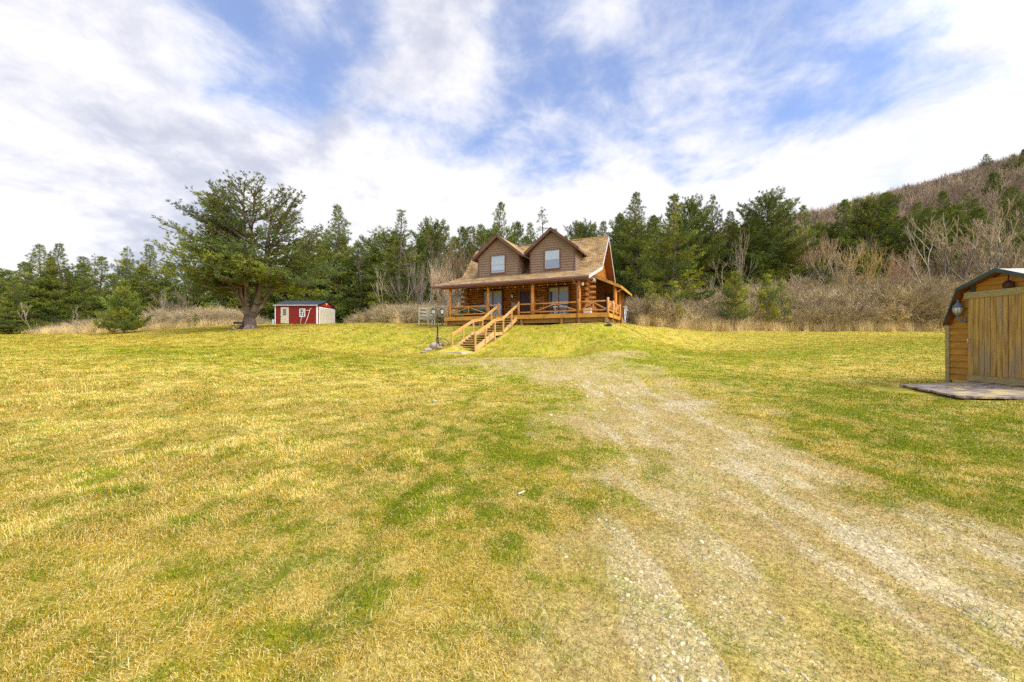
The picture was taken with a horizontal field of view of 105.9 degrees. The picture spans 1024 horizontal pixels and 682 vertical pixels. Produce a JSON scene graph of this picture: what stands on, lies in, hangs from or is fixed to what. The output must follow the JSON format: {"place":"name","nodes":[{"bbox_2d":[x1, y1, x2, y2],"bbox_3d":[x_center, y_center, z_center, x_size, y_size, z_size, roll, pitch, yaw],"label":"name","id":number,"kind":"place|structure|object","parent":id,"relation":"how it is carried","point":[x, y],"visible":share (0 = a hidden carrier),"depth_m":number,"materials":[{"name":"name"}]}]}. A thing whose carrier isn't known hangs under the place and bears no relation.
{"place":"outdoors","nodes":[
{"label":"outdoors","id":0,"kind":"place"},
{"bbox_2d":[0,322,1023,681],"bbox_3d":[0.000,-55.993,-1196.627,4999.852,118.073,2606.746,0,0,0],"label":"lawn","id":1,"kind":"structure","parent":0,"point":[526,336],"depth_m":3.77,"materials":[{"name":"plant"}]},
{"bbox_2d":[0,277,41,334],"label":"pine tree","id":2,"kind":"object","parent":1,"relation":"on","point":[8,317],"visible":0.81,"depth_m":46.60,"materials":[{"name":"green plant"}]},
{"bbox_2d":[92,278,152,332],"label":"young pine","id":3,"kind":"object","parent":1,"relation":"on","point":[128,318],"visible":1,"depth_m":38.54,"materials":[{"name":"green plant"}]},
{"bbox_2d":[139,169,347,328],"bbox_3d":[-24.416,-8.425,35.790,16.172,15.384,11.882,0,0,29],"label":"pine tree","id":4,"kind":"object","parent":1,"relation":"on","point":[228,260],"visible":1,"depth_m":34.50,"materials":[{"name":"green plant"}]},
{"bbox_2d":[273,301,336,323],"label":"garage","id":5,"kind":"structure","parent":1,"relation":"on","point":[291,312],"depth_m":50.10,"materials":[{"name":"red wood"}]},
{"bbox_2d":[281,307,288,322],"bbox_3d":[-29.438,-3.340,50.048,1.033,2.100,0.105,0,0,0],"label":"entry door","id":6,"kind":"structure","parent":5,"relation":"in","point":[284,310],"depth_m":50.05,"materials":[{"name":"white wood"}]},
{"bbox_2d":[319,307,333,323],"bbox_3d":[-25.219,-3.350,52.600,0.038,2.260,4.080,0,0,0],"label":"roll up door","id":7,"kind":"structure","parent":5,"relation":"in","point":[326,315],"depth_m":52.54,"materials":[{"name":"white paint"}]},
{"bbox_2d":[351,247,392,310],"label":"pine tree","id":8,"kind":"object","parent":1,"relation":"on","point":[373,250],"visible":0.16,"depth_m":62.29,"materials":[{"name":"green plant"}]},
{"bbox_2d":[418,306,462,325],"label":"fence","id":9,"kind":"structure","parent":1,"relation":"on","point":[427,318],"depth_m":36.02,"materials":[{"name":"grey wood"}]},
{"bbox_2d":[431,227,631,351],"bbox_3d":[1.274,-4.162,31.541,14.800,9.885,17.897,0,0,24],"label":"log cabin","id":10,"kind":"object","parent":1,"relation":"on","point":[551,257],"visible":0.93,"depth_m":31.21,"materials":[{"name":"brown wood"}]},
{"bbox_2d":[483,290,502,315],"bbox_3d":[-1.603,-3.135,32.740,1.800,2.290,0.160,0,0,25],"label":"glass door","id":11,"kind":"structure","parent":10,"relation":"in","point":[496,296],"depth_m":32.62,"materials":[{"name":"white"}]},
{"bbox_2d":[520,291,529,314],"bbox_3d":[1.069,-3.020,31.585,0.860,2.060,0.065,0,0,24],"label":"door","id":12,"kind":"structure","parent":10,"relation":"in","point":[525,295],"depth_m":31.55,"materials":[{"name":"brown wood"}]},
{"bbox_2d":[548,286,569,313],"bbox_3d":[3.683,-3.135,30.331,1.680,2.290,0.160,0,0,24],"label":"glass door","id":13,"kind":"structure","parent":10,"relation":"in","point":[558,293],"depth_m":30.26,"materials":[{"name":"white"}]},
{"bbox_2d":[643,280,657,316],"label":"young pine","id":14,"kind":"object","parent":1,"relation":"on","point":[650,292],"visible":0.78,"depth_m":33.41,"materials":[{"name":"green plant"}]},
{"bbox_2d":[664,281,686,319],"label":"young pine","id":15,"kind":"object","parent":1,"relation":"on","point":[678,296],"visible":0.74,"depth_m":34.12,"materials":[{"name":"green plant"}]},
{"bbox_2d":[716,269,753,325],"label":"young pine","id":16,"kind":"object","parent":1,"relation":"on","point":[733,295],"visible":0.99,"depth_m":36.62,"materials":[{"name":"green plant"}]},
{"bbox_2d":[752,274,780,324],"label":"young pine","id":17,"kind":"object","parent":1,"relation":"on","point":[762,296],"visible":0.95,"depth_m":37.99,"materials":[{"name":"green plant"}]},
{"bbox_2d":[773,279,793,326],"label":"young pine","id":18,"kind":"object","parent":1,"relation":"on","point":[781,296],"visible":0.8,"depth_m":38.74,"materials":[{"name":"green plant"}]},
{"bbox_2d":[899,382,1023,399],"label":"paved pad","id":19,"kind":"structure","parent":1,"relation":"on","point":[965,390],"depth_m":7.38,"materials":[{"name":"grey concrete"}]},
{"bbox_2d":[943,268,1023,386],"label":"garden shed","id":20,"kind":"structure","parent":19,"relation":"on","point":[984,342],"depth_m":8.14,"materials":[{"name":"brown wood"}]},
{"bbox_2d":[952,299,966,322],"bbox_3d":[10.027,-0.681,8.685,0.206,0.544,0.184,0,0,4],"label":"coach lantern","id":21,"kind":"object","parent":20,"relation":"attached to","point":[957,309],"visible":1,"depth_m":8.65,"materials":[{"name":"grey glass"}]},
{"bbox_2d":[964,287,1023,385],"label":"door","id":22,"kind":"structure","parent":20,"relation":"in","point":[995,341],"depth_m":8.00,"materials":[{"name":"brown wood"}]},
{"bbox_2d":[0,0,1023,298],"label":"sky","id":23,"kind":"structure","parent":0,"point":[451,110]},
{"bbox_2d":[416,351,1023,681],"bbox_3d":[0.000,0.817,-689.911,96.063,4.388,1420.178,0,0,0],"label":"driveway","id":24,"kind":"structure","parent":0,"point":[714,660],"depth_m":2.29,"materials":[{"name":"beige gravel"}]},
{"bbox_3d":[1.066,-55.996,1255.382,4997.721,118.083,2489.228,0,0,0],"label":"hill","id":25,"kind":"structure","parent":0,"visible":0},
{"bbox_2d":[0,267,20,301],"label":"pine tree","id":26,"kind":"object","parent":25,"relation":"on","point":[2,275],"visible":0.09,"depth_m":62.24,"materials":[{"name":"green plant"}]},
{"bbox_2d":[0,243,74,331],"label":"pine tree","id":27,"kind":"object","parent":25,"relation":"on","point":[28,273],"visible":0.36,"depth_m":49.26,"materials":[{"name":"green plant"}]},
{"bbox_2d":[17,243,98,329],"bbox_3d":[-59.796,-6.467,50.847,9.529,13.259,8.959,0,0,36],"label":"pine tree","id":28,"kind":"object","parent":25,"relation":"on","point":[66,278],"visible":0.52,"depth_m":50.23,"materials":[{"name":"green plant"}]},
{"bbox_2d":[51,261,106,322],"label":"pine tree","id":29,"kind":"object","parent":25,"relation":"on","point":[84,306],"visible":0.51,"depth_m":51.56,"materials":[{"name":"green plant"}]},
{"bbox_2d":[54,256,103,309],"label":"pine tree","id":30,"kind":"object","parent":25,"relation":"on","point":[83,258],"visible":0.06,"depth_m":63.38,"materials":[{"name":"green plant"}]},
{"bbox_2d":[75,254,112,295],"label":"pine tree","id":31,"kind":"object","parent":25,"relation":"on","point":[94,277],"visible":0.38,"depth_m":59.69,"materials":[{"name":"green plant"}]},
{"bbox_2d":[75,256,117,310],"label":"pine tree","id":32,"kind":"object","parent":25,"relation":"on","point":[103,277],"visible":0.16,"depth_m":60.91,"materials":[{"name":"green plant"}]},
{"bbox_2d":[87,274,123,319],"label":"pine tree","id":33,"kind":"object","parent":25,"relation":"on","point":[111,277],"visible":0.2,"depth_m":53.45,"materials":[{"name":"green plant"}]},
{"bbox_2d":[102,247,150,311],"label":"pine tree","id":34,"kind":"object","parent":25,"relation":"on","point":[130,274],"visible":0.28,"depth_m":55.70,"materials":[{"name":"green plant"}]},
{"bbox_2d":[120,244,178,314],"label":"pine tree","id":35,"kind":"object","parent":25,"relation":"on","point":[151,281],"visible":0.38,"depth_m":57.57,"materials":[{"name":"green plant"}]},
{"bbox_2d":[141,263,194,313],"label":"pine tree","id":36,"kind":"object","parent":25,"relation":"on","point":[171,299],"visible":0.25,"depth_m":59.34,"materials":[{"name":"green plant"}]},
{"bbox_2d":[150,284,192,315],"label":"bare tree","id":37,"kind":"object","parent":25,"relation":"on","point":[183,300],"visible":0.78,"depth_m":49.48,"materials":[{"name":"grey plant"}]},
{"bbox_2d":[174,274,215,309],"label":"pine tree","id":38,"kind":"object","parent":25,"relation":"on","point":[187,301],"visible":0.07,"depth_m":61.15,"materials":[{"name":"green plant"}]},
{"bbox_2d":[184,290,242,311],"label":"pine tree","id":39,"kind":"object","parent":25,"relation":"on","point":[210,299],"visible":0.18,"depth_m":61.05,"materials":[{"name":"green plant"}]},
{"bbox_2d":[206,289,265,319],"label":"pine tree","id":40,"kind":"object","parent":25,"relation":"on","point":[231,306],"visible":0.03,"depth_m":62.23,"materials":[{"name":"green plant"}]},
{"bbox_2d":[222,280,274,318],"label":"pine tree","id":41,"kind":"object","parent":25,"relation":"on","point":[250,296],"visible":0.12,"depth_m":62.70,"materials":[{"name":"green plant"}]},
{"bbox_2d":[237,257,289,319],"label":"pine tree","id":42,"kind":"object","parent":25,"relation":"on","point":[266,306],"visible":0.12,"depth_m":64.11,"materials":[{"name":"green plant"}]},
{"bbox_2d":[261,265,298,322],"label":"pine tree","id":43,"kind":"object","parent":25,"relation":"on","point":[277,300],"visible":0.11,"depth_m":65.55,"materials":[{"name":"green plant"}]},
{"bbox_2d":[286,242,344,316],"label":"pine tree","id":44,"kind":"object","parent":25,"relation":"on","point":[306,294],"visible":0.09,"depth_m":62.75,"materials":[{"name":"green plant"}]},
{"bbox_2d":[297,204,373,322],"bbox_3d":[-27.500,-11.232,61.728,15.426,21.465,14.503,0,0,44],"label":"pine tree","id":45,"kind":"object","parent":25,"relation":"on","point":[344,278],"visible":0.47,"depth_m":59.90,"materials":[{"name":"green plant"}]},
{"bbox_2d":[335,234,378,322],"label":"pine tree","id":46,"kind":"object","parent":25,"relation":"on","point":[363,262],"visible":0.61,"depth_m":59.18,"materials":[{"name":"green plant"}]},
{"bbox_2d":[339,226,411,305],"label":"pine tree","id":47,"kind":"object","parent":25,"relation":"on","point":[383,239],"visible":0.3,"depth_m":63.02,"materials":[{"name":"green plant"}]},
{"bbox_2d":[360,209,434,311],"bbox_3d":[-15.225,-10.413,53.544,9.820,16.019,12.194,0,0,-31],"label":"pine tree","id":48,"kind":"object","parent":25,"relation":"on","point":[389,269],"visible":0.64,"depth_m":53.25,"materials":[{"name":"green plant"}]},
{"bbox_2d":[382,260,438,304],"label":"bare tree","id":49,"kind":"object","parent":25,"relation":"on","point":[420,294],"visible":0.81,"depth_m":52.28,"materials":[{"name":"grey plant"}]},
{"bbox_2d":[401,215,461,304],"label":"pine tree","id":50,"kind":"object","parent":25,"relation":"on","point":[424,239],"visible":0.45,"depth_m":58.63,"materials":[{"name":"green plant"}]},
{"bbox_2d":[415,218,458,303],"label":"pine tree","id":51,"kind":"object","parent":25,"relation":"on","point":[447,239],"visible":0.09,"depth_m":60.62,"materials":[{"name":"green plant"}]},
{"bbox_2d":[430,262,455,310],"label":"bare tree","id":52,"kind":"object","parent":25,"relation":"on","point":[438,282],"visible":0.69,"depth_m":45.19,"materials":[{"name":"brown plant"}]},
{"bbox_2d":[425,253,468,303],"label":"bare tree","id":53,"kind":"object","parent":25,"relation":"on","point":[456,291],"visible":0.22,"depth_m":51.55,"materials":[{"name":"brown plant"}]},
{"bbox_2d":[436,225,471,297],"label":"pine tree","id":54,"kind":"object","parent":25,"relation":"on","point":[463,230],"visible":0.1,"depth_m":63.79,"materials":[{"name":"green plant"}]},
{"bbox_2d":[428,231,499,305],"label":"bare tree","id":55,"kind":"object","parent":25,"relation":"on","point":[456,269],"visible":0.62,"depth_m":47.36,"materials":[{"name":"brown plant"}]},
{"bbox_2d":[453,225,476,266],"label":"pine tree","id":56,"kind":"object","parent":25,"relation":"on","point":[471,228],"visible":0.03,"depth_m":72.05,"materials":[{"name":"green plant"}]},
{"bbox_2d":[460,223,489,291],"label":"pine tree","id":57,"kind":"object","parent":25,"relation":"on","point":[479,242],"visible":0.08,"depth_m":62.71,"materials":[{"name":"green plant"}]},
{"bbox_2d":[7,312,944,333],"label":"dry grass","id":58,"kind":"structure","parent":25,"relation":"on","point":[769,326],"depth_m":39.18,"materials":[{"name":"beige plant"}]},
{"bbox_2d":[458,222,521,267],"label":"pine tree","id":59,"kind":"object","parent":25,"relation":"on","point":[486,235],"visible":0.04,"depth_m":67.62,"materials":[{"name":"green plant"}]},
{"bbox_2d":[487,201,518,245],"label":"pine tree","id":60,"kind":"object","parent":25,"relation":"on","point":[501,206],"visible":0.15,"depth_m":59.87,"materials":[{"name":"green plant"}]},
{"bbox_2d":[5,213,1023,332],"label":"undergrowth","id":61,"kind":"object","parent":25,"relation":"on","point":[916,301],"visible":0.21,"depth_m":41.85,"materials":[{"name":"brown plant"}]},
{"bbox_2d":[510,220,529,245],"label":"pine tree","id":62,"kind":"object","parent":25,"relation":"on","point":[520,233],"visible":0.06,"depth_m":61.92,"materials":[{"name":"green plant"}]},
{"bbox_2d":[523,221,536,244],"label":"pine tree","id":63,"kind":"object","parent":25,"relation":"on","point":[530,233],"visible":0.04,"depth_m":63.97,"materials":[{"name":"green plant"}]},
{"bbox_2d":[562,217,607,239],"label":"pine tree","id":64,"kind":"object","parent":25,"relation":"on","point":[581,229],"visible":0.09,"depth_m":57.07,"materials":[{"name":"green plant"}]},
{"bbox_2d":[597,220,628,295],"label":"pine tree","id":65,"kind":"object","parent":25,"relation":"on","point":[602,229],"visible":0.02,"depth_m":60.43,"materials":[{"name":"green plant"}]},
{"bbox_2d":[611,211,642,294],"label":"pine tree","id":66,"kind":"object","parent":25,"relation":"on","point":[620,216],"visible":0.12,"depth_m":61.82,"materials":[{"name":"green plant"}]},
{"bbox_2d":[608,214,654,265],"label":"pine tree","id":67,"kind":"object","parent":25,"relation":"on","point":[612,226],"visible":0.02,"depth_m":71.57,"materials":[{"name":"green plant"}]},
{"bbox_2d":[611,191,673,300],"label":"pine tree","id":68,"kind":"object","parent":25,"relation":"on","point":[638,245],"visible":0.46,"depth_m":54.98,"materials":[{"name":"green plant"}]},
{"bbox_2d":[630,214,681,295],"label":"pine tree","id":69,"kind":"object","parent":25,"relation":"on","point":[653,218],"visible":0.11,"depth_m":59.21,"materials":[{"name":"green plant"}]},
{"bbox_2d":[626,192,734,309],"bbox_3d":[17.876,-9.168,43.758,10.368,14.619,10.858,0,0,-14],"label":"pine tree","id":70,"kind":"object","parent":25,"relation":"on","point":[679,266],"visible":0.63,"depth_m":42.00,"materials":[{"name":"green plant"}]},
{"bbox_2d":[654,193,730,290],"bbox_3d":[27.825,-13.634,59.386,12.379,18.018,11.511,0,0,44],"label":"pine tree","id":71,"kind":"object","parent":25,"relation":"on","point":[693,210],"visible":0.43,"depth_m":57.93,"materials":[{"name":"green plant"}]},
{"bbox_2d":[692,194,738,289],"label":"pine tree","id":72,"kind":"object","parent":25,"relation":"on","point":[713,198],"visible":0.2,"depth_m":60.00,"materials":[{"name":"green plant"}]},
{"bbox_2d":[705,210,757,291],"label":"pine tree","id":73,"kind":"object","parent":25,"relation":"on","point":[732,236],"visible":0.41,"depth_m":59.08,"materials":[{"name":"green plant"}]},
{"bbox_2d":[729,224,757,296],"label":"tree","id":74,"kind":"object","parent":25,"relation":"on","point":[740,269],"visible":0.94,"depth_m":43.41,"materials":[{"name":"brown plant"}]},
{"bbox_2d":[730,225,778,285],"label":"pine tree","id":75,"kind":"object","parent":25,"relation":"on","point":[755,230],"visible":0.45,"depth_m":57.24,"materials":[{"name":"green plant"}]},
{"bbox_2d":[722,185,832,285],"bbox_3d":[39.942,-14.699,59.272,13.496,17.789,14.513,0,0,-41],"label":"pine tree","id":76,"kind":"object","parent":25,"relation":"on","point":[771,212],"visible":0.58,"depth_m":57.63,"materials":[{"name":"green plant"}]},
{"bbox_2d":[772,215,818,280],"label":"pine tree","id":77,"kind":"object","parent":25,"relation":"on","point":[787,237],"visible":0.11,"depth_m":61.19,"materials":[{"name":"green plant"}]},
{"bbox_2d":[781,205,831,279],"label":"pine tree","id":78,"kind":"object","parent":25,"relation":"on","point":[805,223],"visible":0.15,"depth_m":62.56,"materials":[{"name":"green plant"}]},
{"bbox_2d":[788,223,844,280],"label":"bare tree","id":79,"kind":"object","parent":25,"relation":"on","point":[816,253],"visible":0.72,"depth_m":57.23,"materials":[{"name":"brown plant"}]},
{"bbox_2d":[804,239,840,282],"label":"pine tree","id":80,"kind":"object","parent":25,"relation":"on","point":[827,267],"visible":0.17,"depth_m":59.39,"materials":[{"name":"green plant"}]},
{"bbox_2d":[802,219,849,266],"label":"pine tree","id":81,"kind":"object","parent":25,"relation":"on","point":[823,228],"visible":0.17,"depth_m":68.52,"materials":[{"name":"green plant"}]},
{"bbox_2d":[803,239,867,284],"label":"bare tree","id":82,"kind":"object","parent":25,"relation":"on","point":[835,270],"visible":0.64,"depth_m":55.20,"materials":[{"name":"brown plant"}]},
{"bbox_2d":[822,199,885,274],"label":"pine tree","id":83,"kind":"object","parent":25,"relation":"on","point":[845,203],"visible":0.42,"depth_m":65.08,"materials":[{"name":"green plant"}]},
{"bbox_2d":[697,150,1023,273],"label":"bare hillside wood","id":84,"kind":"object","parent":25,"relation":"on","point":[969,182],"visible":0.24,"depth_m":100.65,"materials":[{"name":"brown plant"}]},
{"bbox_2d":[831,240,894,289],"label":"bare tree","id":85,"kind":"object","parent":25,"relation":"on","point":[867,266],"visible":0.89,"depth_m":50.51,"materials":[{"name":"brown plant"}]},
{"bbox_2d":[844,239,888,282],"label":"pine tree","id":86,"kind":"object","parent":25,"relation":"on","point":[863,260],"visible":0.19,"depth_m":61.40,"materials":[{"name":"green plant"}]},
{"bbox_2d":[834,191,920,273],"bbox_3d":[61.903,-16.977,66.583,11.570,16.098,12.442,0,0,-16],"label":"pine tree","id":87,"kind":"object","parent":25,"relation":"on","point":[873,222],"visible":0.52,"depth_m":63.62,"materials":[{"name":"green plant"}]},
{"bbox_2d":[877,235,905,273],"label":"pine tree","id":88,"kind":"object","parent":25,"relation":"on","point":[889,251],"visible":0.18,"depth_m":62.37,"materials":[{"name":"green plant"}]},
{"bbox_2d":[869,191,924,258],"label":"pine tree","id":89,"kind":"object","parent":25,"relation":"on","point":[887,193],"visible":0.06,"depth_m":67.13,"materials":[{"name":"green plant"}]},
{"bbox_2d":[879,245,924,285],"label":"bare tree","id":90,"kind":"object","parent":25,"relation":"on","point":[897,267],"visible":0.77,"depth_m":49.18,"materials":[{"name":"brown plant"}]},
{"bbox_2d":[888,220,944,291],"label":"bare tree","id":91,"kind":"object","parent":25,"relation":"on","point":[907,233],"visible":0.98,"depth_m":45.76,"materials":[{"name":"brown wood"}]},
{"bbox_2d":[896,206,979,279],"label":"bare tree","id":92,"kind":"object","parent":25,"relation":"on","point":[918,234],"visible":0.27,"depth_m":60.45,"materials":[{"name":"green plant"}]},
{"bbox_2d":[927,209,956,249],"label":"pine tree","id":93,"kind":"object","parent":25,"relation":"on","point":[945,216],"visible":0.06,"depth_m":65.61,"materials":[{"name":"green plant"}]},
{"bbox_2d":[936,190,954,211],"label":"pine tree","id":94,"kind":"object","parent":25,"relation":"on","point":[943,192],"visible":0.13,"depth_m":82.22,"materials":[{"name":"green plant"}]},
{"bbox_2d":[899,224,993,278],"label":"bare tree","id":95,"kind":"object","parent":25,"relation":"on","point":[958,264],"visible":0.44,"depth_m":55.02,"materials":[{"name":"grey plant"}]},
{"bbox_2d":[915,202,990,232],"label":"pine tree","id":96,"kind":"object","parent":25,"relation":"on","point":[952,208],"visible":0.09,"depth_m":68.48,"materials":[{"name":"green plant"}]},
{"bbox_2d":[931,209,993,264],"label":"pine tree","id":97,"kind":"object","parent":25,"relation":"on","point":[959,213],"visible":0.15,"depth_m":62.55,"materials":[{"name":"green plant"}]},
{"bbox_2d":[907,193,1023,280],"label":"bare tree","id":98,"kind":"object","parent":25,"relation":"on","point":[970,256],"visible":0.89,"depth_m":49.62,"materials":[{"name":"grey plant"}]},
{"bbox_2d":[955,225,1002,266],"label":"pine tree","id":99,"kind":"object","parent":25,"relation":"on","point":[966,231],"visible":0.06,"depth_m":60.69,"materials":[{"name":"green plant"}]},
{"bbox_2d":[967,205,1016,262],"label":"pine tree","id":100,"kind":"object","parent":25,"relation":"on","point":[978,209],"visible":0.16,"depth_m":62.65,"materials":[{"name":"green plant"}]},
{"bbox_2d":[966,172,1018,209],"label":"pine tree","id":101,"kind":"object","parent":25,"relation":"on","point":[993,175],"visible":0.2,"depth_m":89.05,"materials":[{"name":"green plant"}]},
{"bbox_2d":[977,229,1023,268],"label":"bare tree","id":102,"kind":"object","parent":25,"relation":"on","point":[1012,263],"visible":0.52,"depth_m":51.72,"materials":[{"name":"grey plant"}]},
{"bbox_2d":[988,185,1023,225],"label":"pine tree","id":103,"kind":"object","parent":25,"relation":"on","point":[1010,197],"visible":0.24,"depth_m":72.34,"materials":[{"name":"green plant"}]},
{"bbox_2d":[997,214,1023,264],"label":"pine tree","id":104,"kind":"object","parent":25,"relation":"on","point":[1008,226],"visible":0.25,"depth_m":59.94,"materials":[{"name":"green plant"}]},
{"bbox_2d":[1000,154,1022,173],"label":"pine tree","id":105,"kind":"object","parent":25,"relation":"on","point":[1008,162],"visible":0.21,"depth_m":108.98,"materials":[{"name":"green plant"}]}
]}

